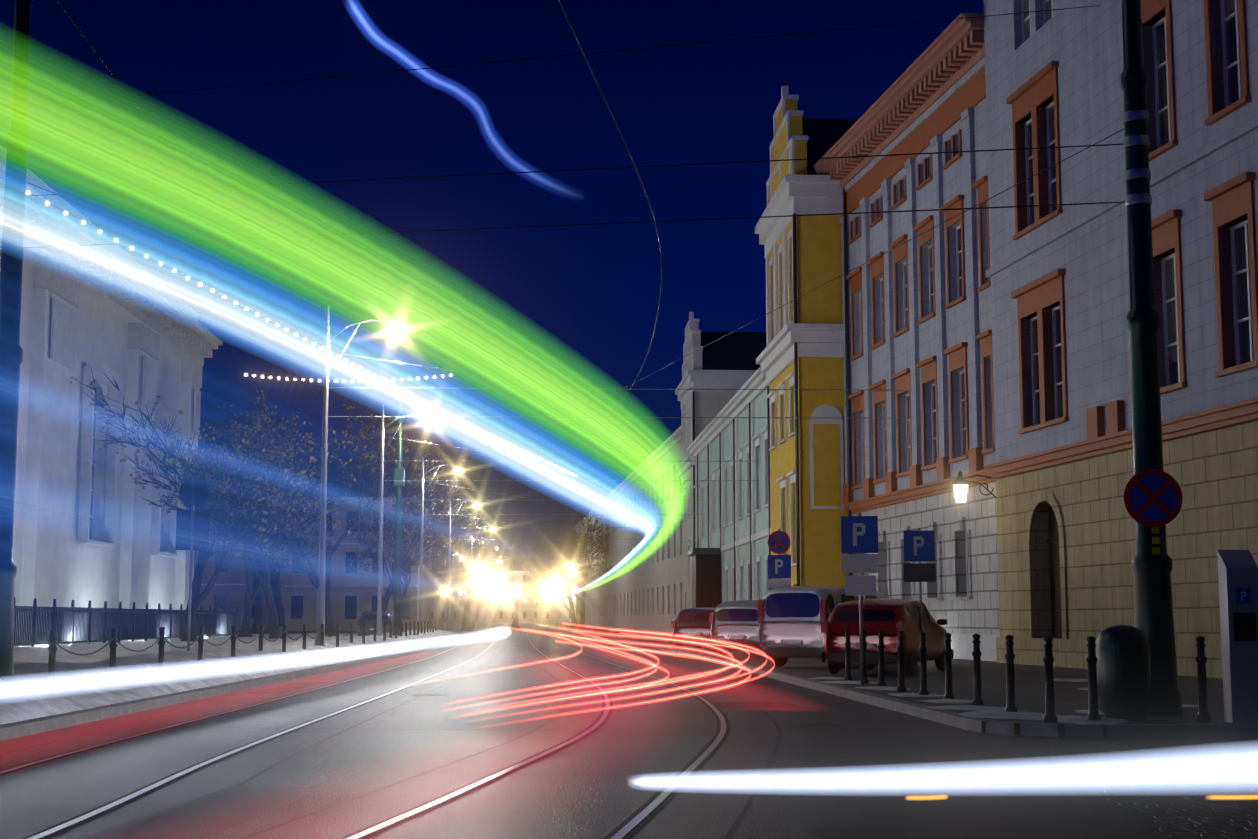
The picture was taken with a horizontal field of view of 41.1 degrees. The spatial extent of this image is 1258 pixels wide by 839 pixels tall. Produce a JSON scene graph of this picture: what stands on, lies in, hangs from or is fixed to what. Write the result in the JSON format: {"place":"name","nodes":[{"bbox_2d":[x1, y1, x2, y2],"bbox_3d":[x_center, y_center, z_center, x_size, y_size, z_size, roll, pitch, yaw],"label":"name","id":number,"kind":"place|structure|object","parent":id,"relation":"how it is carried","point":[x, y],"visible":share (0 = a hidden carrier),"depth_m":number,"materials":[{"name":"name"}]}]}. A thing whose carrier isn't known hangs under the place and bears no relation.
{"place":"outdoors","nodes":[
{"label":"outdoors","id":0,"kind":"place"},
{"bbox_2d":[2,623,500,724],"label":"ground","id":1,"kind":"structure","parent":0,"point":[456,627],"depth_m":144.15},
{"bbox_2d":[175,476,209,650],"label":"sign backs","id":2,"kind":"object","parent":1,"relation":"on","point":[192,529],"depth_m":35.57,"materials":[{"name":"metal"}]},
{"bbox_2d":[70,368,316,640],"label":"tree","id":3,"kind":"object","parent":1,"relation":"on","point":[197,599],"depth_m":75.56,"materials":[{"name":"brown plant"}]},
{"bbox_2d":[0,629,459,724],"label":"sidewalk","id":4,"kind":"structure","parent":1,"relation":"on","point":[30,690],"depth_m":26.59,"materials":[{"name":"white concrete"}]},
{"bbox_2d":[48,621,436,675],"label":"bollards","id":5,"kind":"object","parent":1,"relation":"on","point":[113,645],"visible":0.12,"depth_m":33.59,"materials":[{"name":"black metal"}]},
{"bbox_2d":[198,411,342,634],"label":"tree","id":6,"kind":"object","parent":1,"relation":"on","point":[275,583],"depth_m":109.95,"materials":[{"name":"brown plant"}]},
{"bbox_2d":[209,462,341,625],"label":"tree","id":7,"kind":"object","parent":1,"relation":"on","point":[255,575],"depth_m":149.07,"materials":[{"name":"brown plant"}]},
{"bbox_2d":[200,446,354,633],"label":"tree","id":8,"kind":"object","parent":1,"relation":"on","point":[258,616],"depth_m":124.65,"materials":[{"name":"brown plant"}]},
{"bbox_2d":[215,390,355,636],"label":"tree","id":9,"kind":"object","parent":1,"relation":"on","point":[245,626],"depth_m":94.70,"materials":[{"name":"brown plant"}]},
{"bbox_2d":[0,0,575,681],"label":"string lights","id":10,"kind":"object","parent":1,"relation":"on","point":[12,244],"depth_m":22.03,"materials":[{"name":"metal"}]},
{"bbox_2d":[221,401,448,635],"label":"tree","id":11,"kind":"object","parent":1,"relation":"on","point":[330,628],"visible":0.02,"depth_m":99.74,"materials":[{"name":"brown plant"}]},
{"bbox_2d":[392,393,404,635],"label":"traction pole","id":12,"kind":"object","parent":1,"relation":"on","point":[399,472],"depth_m":69.64,"materials":[{"name":"grey metal"}]},
{"bbox_2d":[344,442,473,631],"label":"tree","id":13,"kind":"object","parent":1,"relation":"on","point":[388,524],"visible":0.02,"depth_m":115.15,"materials":[{"name":"brown plant"}]},
{"bbox_2d":[354,491,496,610],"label":"tree","id":14,"kind":"object","parent":1,"relation":"on","point":[388,593],"depth_m":134.84,"materials":[{"name":"brown plant"}]},
{"bbox_2d":[424,468,501,630],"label":"tree","id":15,"kind":"object","parent":1,"relation":"on","point":[465,625],"depth_m":148.45,"materials":[{"name":"brown plant"}]},
{"bbox_2d":[432,520,513,627],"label":"tree","id":16,"kind":"object","parent":1,"relation":"on","point":[444,579],"depth_m":200.60,"materials":[{"name":"brown plant"}]},
{"bbox_2d":[477,545,520,628],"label":"street lamp","id":17,"kind":"object","parent":1,"relation":"on","point":[478,623],"visible":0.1,"depth_m":188.66,"materials":[{"name":"metal"}]},
{"bbox_2d":[469,526,534,630],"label":"street lamp","id":18,"kind":"object","parent":1,"relation":"on","point":[470,624],"visible":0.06,"depth_m":149.00,"materials":[{"name":"metal"}]},
{"bbox_2d":[440,553,576,627],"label":"distant street lamps","id":19,"kind":"object","parent":1,"relation":"on","point":[498,591],"depth_m":375.59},
{"bbox_2d":[487,568,555,624],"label":"street lamp","id":20,"kind":"object","parent":1,"relation":"on","point":[488,592],"visible":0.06,"depth_m":288.18,"materials":[{"name":"metal"}]},
{"bbox_2d":[484,559,575,626],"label":"street lamp","id":21,"kind":"object","parent":1,"relation":"on","point":[485,624],"visible":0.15,"depth_m":233.51,"materials":[{"name":"metal"}]},
{"bbox_2d":[446,496,662,631],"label":"street lamp","id":22,"kind":"object","parent":1,"relation":"on","point":[476,504],"visible":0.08,"depth_m":117.57,"materials":[{"name":"metal"}]},
{"bbox_2d":[419,457,702,631],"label":"street lamp","id":23,"kind":"object","parent":1,"relation":"on","point":[458,468],"depth_m":89.80,"materials":[{"name":"metal"}]},
{"bbox_2d":[376,403,758,635],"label":"street lamp","id":24,"kind":"object","parent":1,"relation":"on","point":[429,420],"visible":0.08,"depth_m":67.59,"materials":[{"name":"metal"}]},
{"bbox_2d":[314,303,904,646],"bbox_3d":[-0.359,1.712,46.581,16.330,9.750,0.682,1,-7,-6],"label":"street lamp","id":25,"kind":"object","parent":1,"relation":"on","point":[322,536],"visible":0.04,"depth_m":46.19,"materials":[{"name":"metal"}]},
{"bbox_2d":[0,0,983,558],"label":"sky","id":26,"kind":"structure","parent":0,"point":[576,306],"materials":[{"name":"blue"}]},
{"bbox_2d":[431,559,576,621],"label":"house","id":27,"kind":"structure","parent":0,"point":[533,604],"depth_m":556.31,"materials":[{"name":"paint"}]},
{"bbox_2d":[0,622,1171,838],"bbox_3d":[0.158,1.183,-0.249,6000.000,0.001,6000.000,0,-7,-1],"label":"ground","id":28,"kind":"structure","parent":0,"point":[640,746],"depth_m":14.36,"materials":[{"name":"grey asphalt"}]},
{"bbox_2d":[0,145,222,643],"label":"building","id":29,"kind":"structure","parent":28,"relation":"on","point":[93,527],"depth_m":82.15,"materials":[{"name":"paint"}]},
{"bbox_2d":[13,633,357,664],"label":"snow forecourt","id":30,"kind":"structure","parent":28,"relation":"on","point":[38,654],"depth_m":60.71,"materials":[{"name":"white snow"}]},
{"bbox_2d":[14,597,235,646],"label":"fence","id":31,"kind":"object","parent":30,"relation":"on","point":[133,624],"depth_m":73.57,"materials":[{"name":"black metal"}]},
{"bbox_2d":[157,385,319,638],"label":"tree","id":32,"kind":"object","parent":30,"relation":"on","point":[275,627],"depth_m":88.93,"materials":[{"name":"brown plant"}]},
{"bbox_2d":[358,611,392,635],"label":"car","id":33,"kind":"object","parent":30,"relation":"on","point":[368,619],"visible":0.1,"depth_m":83.22,"materials":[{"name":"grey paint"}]},
{"bbox_2d":[194,419,290,629],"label":"house","id":34,"kind":"structure","parent":28,"relation":"on","point":[227,588],"depth_m":158.81,"materials":[{"name":"paint"}]},
{"bbox_2d":[0,623,503,740],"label":"kerb","id":35,"kind":"structure","parent":28,"relation":"on","point":[27,727],"depth_m":23.30,"materials":[{"name":"stone"}]},
{"bbox_2d":[0,623,511,838],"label":"tram rails","id":36,"kind":"object","parent":28,"relation":"on","point":[80,819],"visible":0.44,"depth_m":15.52,"materials":[{"name":"metal"}]},
{"bbox_2d":[283,459,432,630],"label":"house","id":37,"kind":"structure","parent":28,"relation":"on","point":[353,594],"depth_m":151.18,"materials":[{"name":"grey paint"}]},
{"bbox_2d":[433,481,534,629],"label":"tree","id":38,"kind":"object","parent":28,"relation":"on","point":[496,556],"depth_m":174.16,"materials":[{"name":"brown plant"}]},
{"bbox_2d":[239,623,781,838],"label":"tram rails","id":39,"kind":"object","parent":28,"relation":"on","point":[633,824],"visible":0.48,"depth_m":12.95,"materials":[{"name":"metal"}]},
{"bbox_2d":[64,677,1025,838],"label":"road patches","id":40,"kind":"object","parent":28,"relation":"on","point":[209,815],"visible":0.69,"depth_m":11.61,"materials":[{"name":"grey asphalt"}]},
{"bbox_2d":[573,426,683,634],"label":"house row","id":41,"kind":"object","parent":28,"relation":"on","point":[639,587],"visible":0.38,"depth_m":133.58,"materials":[{"name":"beige paint"}]},
{"bbox_2d":[687,367,770,607],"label":"long pale house","id":42,"kind":"structure","parent":28,"relation":"on","point":[730,553],"depth_m":75.36,"materials":[{"name":"white paint"}]},
{"bbox_2d":[675,312,765,608],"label":"building","id":43,"kind":"structure","parent":42,"relation":"attached to","point":[728,361],"depth_m":97.35,"materials":[{"name":"grey paint"}]},
{"bbox_2d":[539,623,1257,736],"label":"kerb","id":44,"kind":"structure","parent":28,"relation":"on","point":[952,718],"depth_m":17.95,"materials":[{"name":"stone"}]},
{"bbox_2d":[813,0,1257,678],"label":"building","id":45,"kind":"structure","parent":28,"relation":"on","point":[991,340],"depth_m":39.60,"materials":[{"name":"paint"}]},
{"bbox_2d":[1006,736,1257,838],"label":"road","id":46,"kind":"structure","parent":28,"relation":"on","point":[1189,787],"depth_m":12.86,"materials":[{"name":"grey asphalt"}]},
{"bbox_2d":[755,86,856,588],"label":"building","id":47,"kind":"structure","parent":0,"point":[803,349],"depth_m":57.97,"materials":[{"name":"yellow paint"}]},
{"bbox_2d":[542,623,1257,723],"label":"pavement","id":48,"kind":"structure","parent":0,"point":[1070,698],"depth_m":28.77,"materials":[{"name":"grey concrete"}]},
{"bbox_2d":[519,519,579,626],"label":"tree","id":49,"kind":"object","parent":48,"relation":"on","point":[571,608],"depth_m":215.61,"materials":[{"name":"brown plant"}]},
{"bbox_2d":[509,498,611,629],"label":"tree","id":50,"kind":"object","parent":48,"relation":"on","point":[596,546],"visible":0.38,"depth_m":166.22,"materials":[{"name":"brown plant"}]},
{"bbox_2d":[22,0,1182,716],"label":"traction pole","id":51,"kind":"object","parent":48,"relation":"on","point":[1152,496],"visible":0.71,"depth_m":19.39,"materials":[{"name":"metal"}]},
{"bbox_2d":[671,607,715,649],"bbox_3d":[2.881,7.385,59.316,2.080,1.487,4.032,-2,-7,19],"label":"dark car","id":52,"kind":"object","parent":48,"relation":"on","point":[690,625],"visible":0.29,"depth_m":57.63,"materials":[{"name":"red paint"}]},
{"bbox_2d":[709,600,761,656],"bbox_3d":[4.107,6.089,48.977,2.160,1.625,4.512,-4,-8,29],"label":"silver van","id":53,"kind":"object","parent":48,"relation":"on","point":[734,625],"visible":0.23,"depth_m":47.16,"materials":[{"name":"paint"}]},
{"bbox_2d":[768,529,790,587],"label":"traffic signs","id":54,"kind":"object","parent":48,"relation":"on","point":[779,564],"visible":0.92,"depth_m":43.38,"materials":[{"name":"metal"}]},
{"bbox_2d":[758,586,888,667],"bbox_3d":[4.902,4.756,38.593,2.180,1.824,4.492,-5,-8,37],"label":"white van","id":55,"kind":"object","parent":48,"relation":"on","point":[790,619],"visible":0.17,"depth_m":36.91,"materials":[{"name":"paint"}]},
{"bbox_2d":[841,513,878,685],"bbox_3d":[3.767,2.921,27.284,0.600,2.800,0.074,-2,-7,13],"label":"parking sign","id":56,"kind":"object","parent":48,"relation":"on","point":[859,534],"visible":1,"depth_m":27.33,"materials":[{"name":"metal"}]},
{"bbox_2d":[821,598,953,675],"bbox_3d":[5.252,4.351,33.761,2.060,1.487,4.032,-3,-7,24],"label":"red hatchback car","id":57,"kind":"object","parent":48,"relation":"on","point":[890,617],"visible":0.83,"depth_m":32.22,"materials":[{"name":"paint"}]},
{"bbox_2d":[903,528,935,631],"bbox_3d":[5.690,3.548,32.776,0.620,2.850,0.074,-2,-7,13],"label":"parking sign","id":58,"kind":"object","parent":48,"relation":"on","point":[919,545],"visible":0.96,"depth_m":32.84,"materials":[{"name":"metal"}]},
{"bbox_2d":[809,676,1197,723],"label":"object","id":59,"kind":"object","parent":48,"relation":"on","point":[977,711],"visible":0.54,"depth_m":19.98,"materials":[{"name":"grey concrete"}]},
{"bbox_2d":[844,629,1210,722],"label":"bollards","id":60,"kind":"object","parent":48,"relation":"on","point":[1202,715],"visible":0.94,"depth_m":19.23,"materials":[{"name":"black metal"}]},
{"bbox_2d":[1096,625,1150,719],"bbox_3d":[5.395,2.752,18.316,0.570,1.020,0.580,0,-7,-1],"label":"litter bin","id":61,"kind":"object","parent":48,"relation":"on","point":[1123,672],"visible":0.98,"depth_m":18.09,"materials":[{"name":"black plastic"}]},
{"bbox_2d":[1217,550,1257,722],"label":"parking meter","id":62,"kind":"object","parent":48,"relation":"on","point":[1238,583],"visible":1,"depth_m":17.69,"materials":[{"name":"silver metal"}]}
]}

